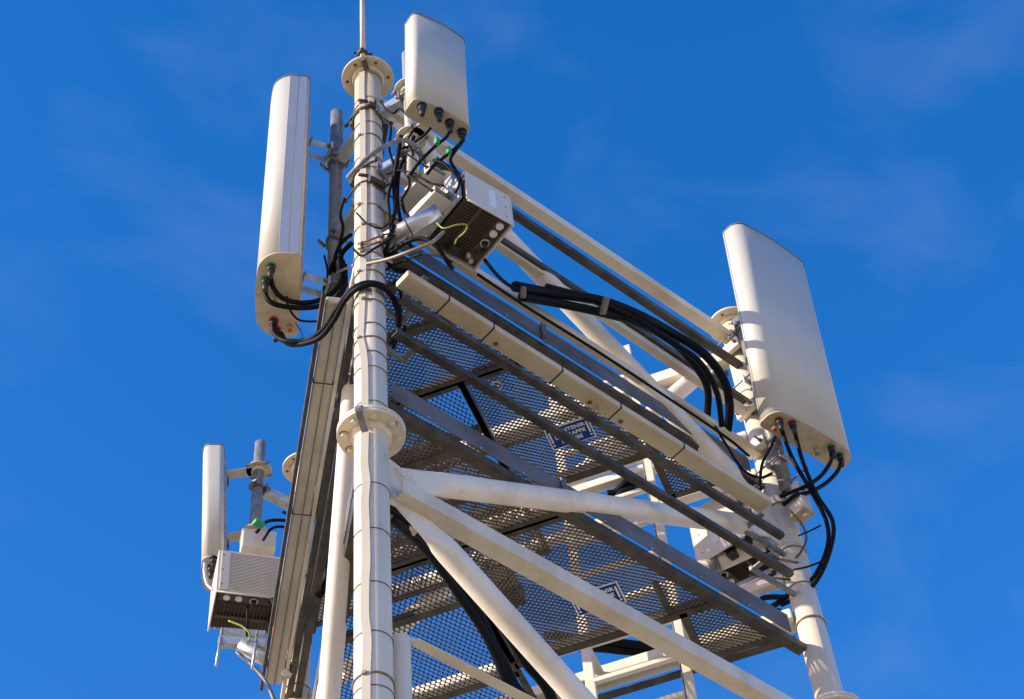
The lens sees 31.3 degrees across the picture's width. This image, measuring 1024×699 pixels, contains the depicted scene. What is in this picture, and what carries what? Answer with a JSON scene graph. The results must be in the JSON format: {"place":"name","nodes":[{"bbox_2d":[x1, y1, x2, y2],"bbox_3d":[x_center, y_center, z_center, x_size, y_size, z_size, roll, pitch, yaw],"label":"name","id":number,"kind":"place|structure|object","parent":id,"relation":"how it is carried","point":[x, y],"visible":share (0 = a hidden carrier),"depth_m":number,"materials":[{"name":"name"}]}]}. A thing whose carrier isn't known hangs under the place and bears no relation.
{"place":"outdoors","nodes":[
{"label":"outdoors","id":0,"kind":"place"},
{"bbox_2d":[486,565,525,605],"bbox_3d":[-0.044,1.231,9.402,0.160,0.110,0.219,-22,-53,12],"label":"splice box","id":1,"kind":"object","parent":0,"point":[508,584],"visible":0.26,"depth_m":9.35,"materials":[{"name":"grey metal"}]},
{"bbox_2d":[0,0,1023,698],"label":"sky","id":2,"kind":"structure","parent":0,"point":[879,143],"materials":[{"name":"blue"}]},
{"label":"ground","id":3,"kind":"structure","parent":0,"visible":0},
{"bbox_2d":[260,55,859,698],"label":"lattice tower","id":4,"kind":"structure","parent":3,"relation":"on","point":[364,427],"depth_m":9.42,"materials":[{"name":"white metal"}]},
{"bbox_2d":[215,627,297,678],"bbox_3d":[-1.495,1.790,10.716,0.509,0.420,0.207,14,-54,-15],"label":"support arm","id":5,"kind":"object","parent":4,"relation":"attached to","point":[253,649],"visible":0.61,"depth_m":10.72},
{"bbox_2d":[228,620,250,641],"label":"cable","id":6,"kind":"object","parent":5,"relation":"attached to","point":[245,628],"visible":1,"depth_m":10.74,"materials":[{"name":"yellow rubber"}]},
{"bbox_2d":[236,651,275,698],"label":"cable","id":7,"kind":"object","parent":5,"relation":"hanging from","point":[256,670],"visible":0.98,"depth_m":10.53,"materials":[{"name":"plastic"}]},
{"bbox_2d":[246,605,269,649],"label":"cable","id":8,"kind":"object","parent":5,"relation":"attached to","point":[247,615],"visible":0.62,"depth_m":10.81,"materials":[{"name":"black rubber"}]},
{"bbox_2d":[255,518,285,533],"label":"cable","id":9,"kind":"object","parent":4,"relation":"attached to","point":[271,520],"visible":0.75,"depth_m":11.39,"materials":[{"name":"black rubber"}]},
{"bbox_2d":[252,518,264,528],"bbox_3d":[-1.576,1.083,11.350,0.070,0.030,0.050,32,-61,-26],"label":"cable tag","id":10,"kind":"object","parent":9,"relation":"attached to","point":[258,523],"visible":1,"depth_m":11.34,"materials":[{"name":"green plastic"}]},
{"bbox_2d":[262,525,288,540],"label":"cable","id":11,"kind":"object","parent":4,"relation":"attached to","point":[270,530],"visible":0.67,"depth_m":11.34,"materials":[{"name":"black rubber"}]},
{"bbox_2d":[248,439,316,575],"bbox_3d":[-1.502,1.156,11.937,0.538,1.380,0.200,27,-58,-23],"label":"mounting pole","id":12,"kind":"object","parent":4,"relation":"attached to","point":[259,489],"visible":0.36,"depth_m":12.06,"materials":[{"name":"metal"}]},
{"bbox_2d":[201,443,272,590],"bbox_3d":[-1.805,1.100,11.841,0.479,1.178,0.321,-1,-52,-4],"label":"panel antenna","id":13,"kind":"object","parent":12,"relation":"attached to","point":[215,534],"visible":0.72,"depth_m":11.79,"materials":[{"name":"plastic"}]},
{"bbox_2d":[207,550,283,634],"bbox_3d":[-1.599,1.532,11.127,0.460,0.390,0.436,9,-53,-11],"label":"radio unit","id":14,"kind":"object","parent":12,"relation":"attached to","point":[241,581],"visible":0.64,"depth_m":11.01,"materials":[{"name":"paint"}]},
{"bbox_2d":[203,562,212,590],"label":"cable","id":15,"kind":"object","parent":14,"relation":"attached to","point":[209,586],"visible":0.98,"depth_m":11.22,"materials":[{"name":"plastic"}]},
{"bbox_2d":[270,597,276,645],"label":"cable","id":16,"kind":"object","parent":14,"relation":"attached to","point":[271,601],"visible":0.07,"depth_m":10.87,"materials":[{"name":"black rubber"}]},
{"bbox_2d":[239,528,276,556],"bbox_3d":[-1.596,1.230,11.453,0.220,0.146,0.130,9,-53,-12],"label":"junction box","id":17,"kind":"object","parent":12,"relation":"attached to","point":[251,542],"visible":0.9,"depth_m":11.40,"materials":[{"name":"beige paint"}]},
{"bbox_2d":[315,558,327,598],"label":"cable","id":18,"kind":"object","parent":4,"relation":"attached to","point":[320,594],"visible":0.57,"depth_m":10.28,"materials":[{"name":"black rubber"}]},
{"bbox_2d":[271,280,396,343],"bbox_3d":[-0.905,-0.217,9.105,0.697,0.282,0.362,-10,-52,3],"label":"cable","id":19,"kind":"object","parent":4,"relation":"attached to","point":[276,335],"visible":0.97,"depth_m":9.06,"materials":[{"name":"black rubber"}]},
{"bbox_2d":[278,282,401,346],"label":"cable","id":20,"kind":"object","parent":4,"relation":"attached to","point":[349,295],"visible":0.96,"depth_m":8.98,"materials":[{"name":"black rubber"}]},
{"bbox_2d":[338,197,345,252],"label":"cable","id":21,"kind":"object","parent":4,"relation":"hanging from","point":[341,221],"visible":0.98,"depth_m":9.59,"materials":[{"name":"black rubber"}]},
{"bbox_2d":[317,98,385,296],"bbox_3d":[-0.873,-0.945,10.079,0.200,1.960,0.534,23,-57,-21],"label":"mounting pole","id":22,"kind":"object","parent":4,"relation":"attached to","point":[340,157],"visible":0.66,"depth_m":10.22,"materials":[{"name":"metal"}]},
{"bbox_2d":[255,74,348,342],"bbox_3d":[-1.179,-0.778,10.075,0.557,1.910,0.511,32,-61,-26],"label":"panel antenna","id":23,"kind":"object","parent":22,"relation":"attached to","point":[282,231],"visible":0.84,"depth_m":9.61,"materials":[{"name":"plastic"}]},
{"bbox_2d":[286,296,316,322],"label":"cable","id":24,"kind":"object","parent":23,"relation":"attached to","point":[300,320],"visible":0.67,"depth_m":9.35,"materials":[{"name":"black rubber"}]},
{"bbox_2d":[263,264,347,310],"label":"cable","id":25,"kind":"object","parent":23,"relation":"attached to","point":[269,300],"visible":0.76,"depth_m":9.34,"materials":[{"name":"black rubber"}]},
{"bbox_2d":[270,241,353,304],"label":"cable","id":26,"kind":"object","parent":23,"relation":"attached to","point":[333,291],"visible":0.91,"depth_m":9.39,"materials":[{"name":"black rubber"}]},
{"bbox_2d":[322,255,328,294],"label":"cable","id":27,"kind":"object","parent":22,"relation":"attached to","point":[327,271],"visible":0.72,"depth_m":9.50,"materials":[{"name":"black rubber"}]},
{"bbox_2d":[329,255,345,274],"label":"cable","id":28,"kind":"object","parent":22,"relation":"attached to","point":[334,260],"visible":0.34,"depth_m":9.59,"materials":[{"name":"black rubber"}]},
{"bbox_2d":[333,233,352,272],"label":"cable","id":29,"kind":"object","parent":22,"relation":"attached to","point":[345,238],"visible":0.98,"depth_m":9.59,"materials":[{"name":"black rubber"}]},
{"bbox_2d":[353,0,371,70],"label":"lightning rod","id":30,"kind":"object","parent":4,"relation":"on","point":[361,52],"visible":1,"depth_m":10.71,"materials":[{"name":"white metal"}]},
{"bbox_2d":[336,257,392,273],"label":"cable","id":31,"kind":"object","parent":4,"relation":"attached to","point":[350,266],"visible":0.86,"depth_m":9.26,"materials":[{"name":"grey plastic"}]},
{"bbox_2d":[356,212,389,228],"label":"cable","id":32,"kind":"object","parent":4,"relation":"attached to","point":[367,223],"visible":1,"depth_m":9.22,"materials":[{"name":"black rubber"}]},
{"bbox_2d":[352,234,395,256],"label":"cable","id":33,"kind":"object","parent":4,"relation":"attached to","point":[372,249],"visible":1,"depth_m":9.09,"materials":[{"name":"black rubber"}]},
{"bbox_2d":[346,138,417,178],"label":"cable","id":34,"kind":"object","parent":4,"relation":"attached to","point":[358,165],"visible":1,"depth_m":9.49,"materials":[{"name":"plastic"}]},
{"bbox_2d":[349,50,426,188],"bbox_3d":[-0.705,-1.239,10.148,0.450,1.310,0.198,-31,-56,19],"label":"mounting pole","id":35,"kind":"object","parent":4,"relation":"attached to","point":[393,105],"visible":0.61,"depth_m":9.85,"materials":[{"name":"metal"}]},
{"bbox_2d":[383,118,393,221],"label":"cable","id":36,"kind":"object","parent":35,"relation":"attached to","point":[392,162],"visible":0.94,"depth_m":9.72,"materials":[{"name":"black rubber"}]},
{"bbox_2d":[380,100,404,113],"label":"cable","id":37,"kind":"object","parent":35,"relation":"attached to","point":[389,111],"visible":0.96,"depth_m":10.11,"materials":[{"name":"black rubber"}]},
{"bbox_2d":[389,135,402,255],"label":"cable","id":38,"kind":"object","parent":35,"relation":"attached to","point":[394,188],"visible":0.76,"depth_m":9.62,"materials":[{"name":"black rubber"}]},
{"bbox_2d":[396,135,415,222],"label":"cable","id":39,"kind":"object","parent":35,"relation":"attached to","point":[402,162],"visible":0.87,"depth_m":9.65,"materials":[{"name":"black rubber"}]},
{"bbox_2d":[400,127,415,201],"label":"cable","id":40,"kind":"object","parent":35,"relation":"attached to","point":[404,168],"visible":0.92,"depth_m":9.64,"materials":[{"name":"black rubber"}]},
{"bbox_2d":[385,169,443,186],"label":"cable","id":41,"kind":"object","parent":35,"relation":"attached to","point":[416,175],"visible":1,"depth_m":9.49,"materials":[{"name":"black rubber"}]},
{"bbox_2d":[391,12,469,150],"bbox_3d":[-0.488,-1.412,10.087,0.369,1.019,0.419,32,-61,-26],"label":"panel antenna","id":42,"kind":"object","parent":35,"relation":"attached to","point":[433,83],"visible":0.89,"depth_m":9.91,"materials":[{"name":"plastic"}]},
{"bbox_2d":[396,127,431,149],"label":"cable","id":43,"kind":"object","parent":42,"relation":"attached to","point":[419,138],"visible":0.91,"depth_m":9.70,"materials":[{"name":"black rubber"}]},
{"bbox_2d":[407,125,449,177],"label":"cable","id":44,"kind":"object","parent":42,"relation":"attached to","point":[425,155],"visible":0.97,"depth_m":9.56,"materials":[{"name":"black rubber"}]},
{"bbox_2d":[434,136,439,145],"bbox_3d":[-0.396,-1.095,9.600,0.024,0.050,0.024,32,-61,-26],"label":"cable tag","id":45,"kind":"object","parent":44,"relation":"attached to","point":[436,141],"visible":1,"depth_m":9.59,"materials":[{"name":"green plastic"}]},
{"bbox_2d":[425,137,464,174],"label":"cable","id":46,"kind":"object","parent":42,"relation":"attached to","point":[431,168],"visible":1,"depth_m":9.54,"materials":[{"name":"black rubber"}]},
{"bbox_2d":[433,159,460,192],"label":"cable","id":47,"kind":"object","parent":46,"relation":"hanging from","point":[451,171],"visible":1,"depth_m":9.39,"materials":[{"name":"black rubber"}]},
{"bbox_2d":[446,146,451,154],"bbox_3d":[-0.332,-1.044,9.579,0.024,0.050,0.024,32,-61,-26],"label":"cable tag","id":48,"kind":"object","parent":46,"relation":"attached to","point":[448,150],"visible":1,"depth_m":9.56,"materials":[{"name":"green plastic"}]},
{"bbox_2d":[391,281,405,349],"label":"cable","id":49,"kind":"object","parent":4,"relation":"attached to","point":[404,326],"visible":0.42,"depth_m":9.14,"materials":[{"name":"black rubber"}]},
{"bbox_2d":[357,203,442,249],"bbox_3d":[-0.562,-0.594,9.283,0.433,0.268,0.142,-16,-52,8],"label":"support arm","id":50,"kind":"object","parent":4,"relation":"attached to","point":[417,222],"visible":0.95,"depth_m":9.28},
{"bbox_2d":[383,224,407,272],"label":"cable","id":51,"kind":"object","parent":50,"relation":"attached to","point":[385,253],"visible":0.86,"depth_m":9.27,"materials":[{"name":"black rubber"}]},
{"bbox_2d":[400,197,412,247],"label":"cable","id":52,"kind":"object","parent":50,"relation":"attached to","point":[406,215],"visible":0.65,"depth_m":9.48,"materials":[{"name":"black rubber"}]},
{"bbox_2d":[436,223,467,243],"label":"cable","id":53,"kind":"object","parent":50,"relation":"attached to","point":[457,238],"visible":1,"depth_m":8.91,"materials":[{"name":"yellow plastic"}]},
{"bbox_2d":[366,230,444,264],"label":"cable","id":54,"kind":"object","parent":4,"relation":"attached to","point":[437,237],"visible":1,"depth_m":8.93,"materials":[{"name":"white plastic"}]},
{"bbox_2d":[372,151,455,236],"bbox_3d":[-0.512,-0.814,9.522,0.300,0.338,0.360,32,-61,-26],"label":"clamp bracket","id":55,"kind":"object","parent":4,"relation":"attached to","point":[421,194],"visible":0.63,"depth_m":9.56,"materials":[{"name":"metal"}]},
{"bbox_2d":[427,171,513,271],"bbox_3d":[-0.246,-0.673,9.539,0.367,0.305,0.360,28,-59,-24],"label":"radio unit","id":56,"kind":"object","parent":55,"relation":"attached to","point":[481,209],"visible":0.95,"depth_m":9.48,"materials":[{"name":"paint"}]},
{"bbox_2d":[449,142,462,181],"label":"cable","id":57,"kind":"object","parent":56,"relation":"attached to","point":[453,153],"visible":0.97,"depth_m":9.54,"materials":[{"name":"black rubber"}]},
{"bbox_2d":[483,258,519,291],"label":"cable","id":58,"kind":"object","parent":56,"relation":"attached to","point":[496,274],"visible":0.94,"depth_m":9.63,"materials":[{"name":"black rubber"}]},
{"bbox_2d":[520,286,525,297],"bbox_3d":[0.060,-0.308,9.850,0.030,0.072,0.075,1,-52,-5],"label":"cable tie","id":59,"kind":"object","parent":58,"relation":"attached to","point":[522,291],"visible":1,"depth_m":9.83,"materials":[{"name":"grey plastic"}]},
{"bbox_2d":[385,253,452,271],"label":"cable","id":60,"kind":"object","parent":4,"relation":"attached to","point":[416,255],"visible":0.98,"depth_m":9.12,"materials":[{"name":"black rubber"}]},
{"bbox_2d":[387,236,453,269],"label":"cable","id":61,"kind":"object","parent":4,"relation":"attached to","point":[437,247],"visible":0.95,"depth_m":9.09,"materials":[{"name":"black rubber"}]},
{"bbox_2d":[390,514,516,698],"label":"cable","id":62,"kind":"object","parent":4,"relation":"attached to","point":[416,540],"visible":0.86,"depth_m":8.63,"materials":[{"name":"black rubber"}]},
{"bbox_2d":[409,526,416,535],"bbox_3d":[-0.459,0.825,8.320,0.050,0.030,0.030,32,-61,-26],"label":"cable clip","id":63,"kind":"object","parent":62,"relation":"attached to","point":[413,531],"visible":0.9,"depth_m":8.31,"materials":[{"name":"plastic"}]},
{"bbox_2d":[390,505,526,693],"bbox_3d":[0.057,3.622,5.755,0.382,7.737,1.809,-13,-52,6],"label":"cable","id":64,"kind":"object","parent":4,"relation":"attached to","point":[399,515],"visible":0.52,"depth_m":8.76,"materials":[{"name":"black rubber"}]},
{"bbox_2d":[496,626,556,698],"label":"cable","id":65,"kind":"object","parent":4,"relation":"attached to","point":[546,688],"visible":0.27,"depth_m":8.89,"materials":[{"name":"black rubber"}]},
{"bbox_2d":[304,229,764,633],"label":"platform","id":66,"kind":"structure","parent":4,"relation":"attached to","point":[492,372],"depth_m":10.18,"materials":[{"name":"metal"}]},
{"bbox_2d":[544,418,595,449],"bbox_3d":[0.329,0.476,10.318,0.262,0.008,0.162,-19,-53,10],"label":"hatch sign","id":67,"kind":"object","parent":66,"relation":"attached to","point":[582,429],"visible":0.64,"depth_m":10.31,"materials":[{"name":"blue metal"}]},
{"bbox_2d":[312,381,806,698],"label":"platform","id":68,"kind":"structure","parent":4,"relation":"attached to","point":[708,599],"depth_m":9.30,"materials":[{"name":"metal"}]},
{"bbox_2d":[572,581,626,615],"bbox_3d":[0.439,1.278,9.339,0.262,0.008,0.162,-19,-53,10],"label":"hatch sign","id":69,"kind":"object","parent":68,"relation":"attached to","point":[612,589],"visible":0.27,"depth_m":9.32,"materials":[{"name":"blue metal"}]},
{"bbox_2d":[546,642,650,655],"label":"cable","id":70,"kind":"object","parent":4,"relation":"attached to","point":[609,649],"visible":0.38,"depth_m":10.93,"materials":[{"name":"black rubber"}]},
{"bbox_2d":[544,631,653,649],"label":"cable","id":71,"kind":"object","parent":4,"relation":"attached to","point":[628,643],"visible":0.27,"depth_m":10.95,"materials":[{"name":"black rubber"}]},
{"bbox_2d":[477,273,749,456],"bbox_3d":[0.581,0.097,10.115,2.085,0.113,0.051,33,-61,-27],"label":"cable","id":72,"kind":"object","parent":4,"relation":"attached to","point":[612,361],"visible":1,"depth_m":10.14,"materials":[{"name":"black rubber"}]},
{"bbox_2d":[517,293,711,416],"bbox_3d":[0.656,-0.051,10.416,1.580,0.402,0.213,35,-62,-28],"label":"cable","id":73,"kind":"object","parent":4,"relation":"attached to","point":[573,306],"visible":0.79,"depth_m":10.29,"materials":[{"name":"black rubber"}]},
{"bbox_2d":[547,344,696,698],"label":"ladder","id":74,"kind":"object","parent":4,"relation":"attached to","point":[592,667],"visible":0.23,"depth_m":9.95,"materials":[{"name":"white metal"}]},
{"bbox_2d":[511,281,733,431],"bbox_3d":[0.704,-0.081,10.428,1.787,0.462,0.241,35,-62,-27],"label":"cable","id":75,"kind":"object","parent":4,"relation":"attached to","point":[706,356],"visible":0.95,"depth_m":10.64,"materials":[{"name":"black rubber"}]},
{"bbox_2d":[607,479,638,495],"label":"cable","id":76,"kind":"object","parent":4,"relation":"attached to","point":[623,484],"visible":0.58,"depth_m":11.23,"materials":[{"name":"black rubber"}]},
{"bbox_2d":[614,486,635,495],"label":"cable","id":77,"kind":"object","parent":4,"relation":"attached to","point":[624,490],"visible":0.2,"depth_m":11.18,"materials":[{"name":"rubber"}]},
{"bbox_2d":[545,283,724,426],"bbox_3d":[0.746,-0.021,10.330,1.374,0.325,0.201,32,-61,-26],"label":"cable","id":78,"kind":"object","parent":4,"relation":"attached to","point":[673,343],"visible":0.98,"depth_m":10.43,"materials":[{"name":"black rubber"}]},
{"bbox_2d":[599,296,609,314],"bbox_3d":[0.517,-0.245,10.200,0.030,0.094,0.106,14,-54,-15],"label":"cable tie","id":79,"kind":"object","parent":78,"relation":"attached to","point":[604,305],"visible":1,"depth_m":10.18,"materials":[{"name":"grey plastic"}]},
{"bbox_2d":[698,539,765,572],"bbox_3d":[1.258,1.183,10.450,0.395,0.181,0.118,-18,-52,9],"label":"support arm","id":80,"kind":"object","parent":4,"relation":"attached to","point":[720,562],"visible":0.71,"depth_m":10.40},
{"bbox_2d":[723,336,740,354],"bbox_3d":[1.456,0.028,11.707,0.300,0.080,0.150,32,-61,-26],"label":"leg clamp","id":81,"kind":"object","parent":4,"relation":"attached to","point":[732,346],"visible":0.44,"depth_m":11.64,"materials":[{"name":"white metal"}]},
{"bbox_2d":[690,491,778,583],"bbox_3d":[1.322,1.119,10.613,0.407,0.465,0.385,-35,-57,21],"label":"radio unit","id":82,"kind":"object","parent":4,"relation":"attached to","point":[707,544],"visible":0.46,"depth_m":10.51,"materials":[{"name":"paint"}]},
{"bbox_2d":[714,425,772,478],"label":"cable","id":83,"kind":"object","parent":4,"relation":"attached to","point":[738,463],"visible":0.97,"depth_m":10.41,"materials":[{"name":"black rubber"}]},
{"bbox_2d":[734,397,756,421],"bbox_3d":[1.496,0.405,11.229,0.300,0.080,0.150,32,-61,-26],"label":"leg clamp","id":84,"kind":"object","parent":4,"relation":"attached to","point":[750,405],"visible":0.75,"depth_m":11.16,"materials":[{"name":"white metal"}]},
{"bbox_2d":[748,435,767,459],"bbox_3d":[1.520,0.621,10.955,0.300,0.080,0.150,32,-61,-26],"label":"leg clamp","id":85,"kind":"object","parent":4,"relation":"attached to","point":[760,443],"visible":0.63,"depth_m":10.88,"materials":[{"name":"white metal"}]},
{"bbox_2d":[709,315,808,498],"bbox_3d":[1.517,0.397,11.225,0.236,1.660,0.340,32,-61,-26],"label":"mounting pole","id":86,"kind":"object","parent":4,"relation":"attached to","point":[779,467],"visible":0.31,"depth_m":10.74,"materials":[{"name":"metal"}]},
{"bbox_2d":[722,222,850,469],"bbox_3d":[1.666,0.022,11.480,0.671,1.942,0.468,32,-61,-26],"label":"panel antenna","id":87,"kind":"object","parent":86,"relation":"attached to","point":[792,390],"visible":0.95,"depth_m":11.25,"materials":[{"name":"plastic"}]},
{"bbox_2d":[758,436,775,490],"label":"cable","id":88,"kind":"object","parent":87,"relation":"attached to","point":[764,459],"visible":0.98,"depth_m":10.36,"materials":[{"name":"black rubber"}]},
{"bbox_2d":[779,451,832,497],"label":"cable","id":89,"kind":"object","parent":87,"relation":"attached to","point":[816,479],"visible":1,"depth_m":10.56,"materials":[{"name":"black rubber"}]},
{"bbox_2d":[780,434,835,606],"bbox_3d":[1.613,0.956,10.410,0.195,1.091,0.458,32,-61,-26],"label":"cable","id":90,"kind":"object","parent":87,"relation":"attached to","point":[831,518],"visible":1,"depth_m":10.26,"materials":[{"name":"black rubber"}]},
{"bbox_2d":[784,481,815,524],"bbox_3d":[1.643,0.882,10.434,0.100,0.260,0.115,32,-61,-26],"label":"junction box","id":91,"kind":"object","parent":86,"relation":"attached to","point":[800,506],"visible":0.85,"depth_m":10.38,"materials":[{"name":"paint"}]},
{"bbox_2d":[782,458,842,506],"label":"cable","id":92,"kind":"object","parent":91,"relation":"attached to","point":[818,487],"visible":0.99,"depth_m":10.53,"materials":[{"name":"black rubber"}]},
{"bbox_2d":[736,557,798,585],"bbox_3d":[1.437,1.265,10.210,0.093,0.277,0.482,32,-61,-26],"label":"support arm","id":93,"kind":"object","parent":4,"relation":"attached to","point":[771,572],"visible":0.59,"depth_m":10.25},
{"bbox_2d":[760,594,788,610],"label":"cable","id":94,"kind":"object","parent":4,"relation":"attached to","point":[769,597],"visible":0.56,"depth_m":10.14,"materials":[{"name":"black rubber"}]},
{"bbox_2d":[770,585,800,607],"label":"cable","id":95,"kind":"object","parent":4,"relation":"attached to","point":[776,603],"visible":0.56,"depth_m":10.09,"materials":[{"name":"black rubber"}]},
{"bbox_2d":[788,509,807,558],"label":"cable","id":96,"kind":"object","parent":4,"relation":"attached to","point":[803,527],"visible":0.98,"depth_m":10.21,"materials":[{"name":"brown rubber"}]},
{"bbox_2d":[777,431,830,600],"bbox_3d":[1.581,0.934,10.449,0.243,1.112,0.404,32,-61,-26],"label":"cable","id":97,"kind":"object","parent":4,"relation":"attached to","point":[819,506],"visible":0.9,"depth_m":10.34,"materials":[{"name":"black rubber"}]},
{"bbox_2d":[793,559,826,570],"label":"cable","id":98,"kind":"object","parent":4,"relation":"attached to","point":[811,565],"visible":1,"depth_m":9.99,"materials":[{"name":"black rubber"}]},
{"bbox_2d":[798,525,821,535],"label":"cable","id":99,"kind":"object","parent":4,"relation":"attached to","point":[810,530],"visible":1,"depth_m":10.05,"materials":[{"name":"black rubber"}]}
]}

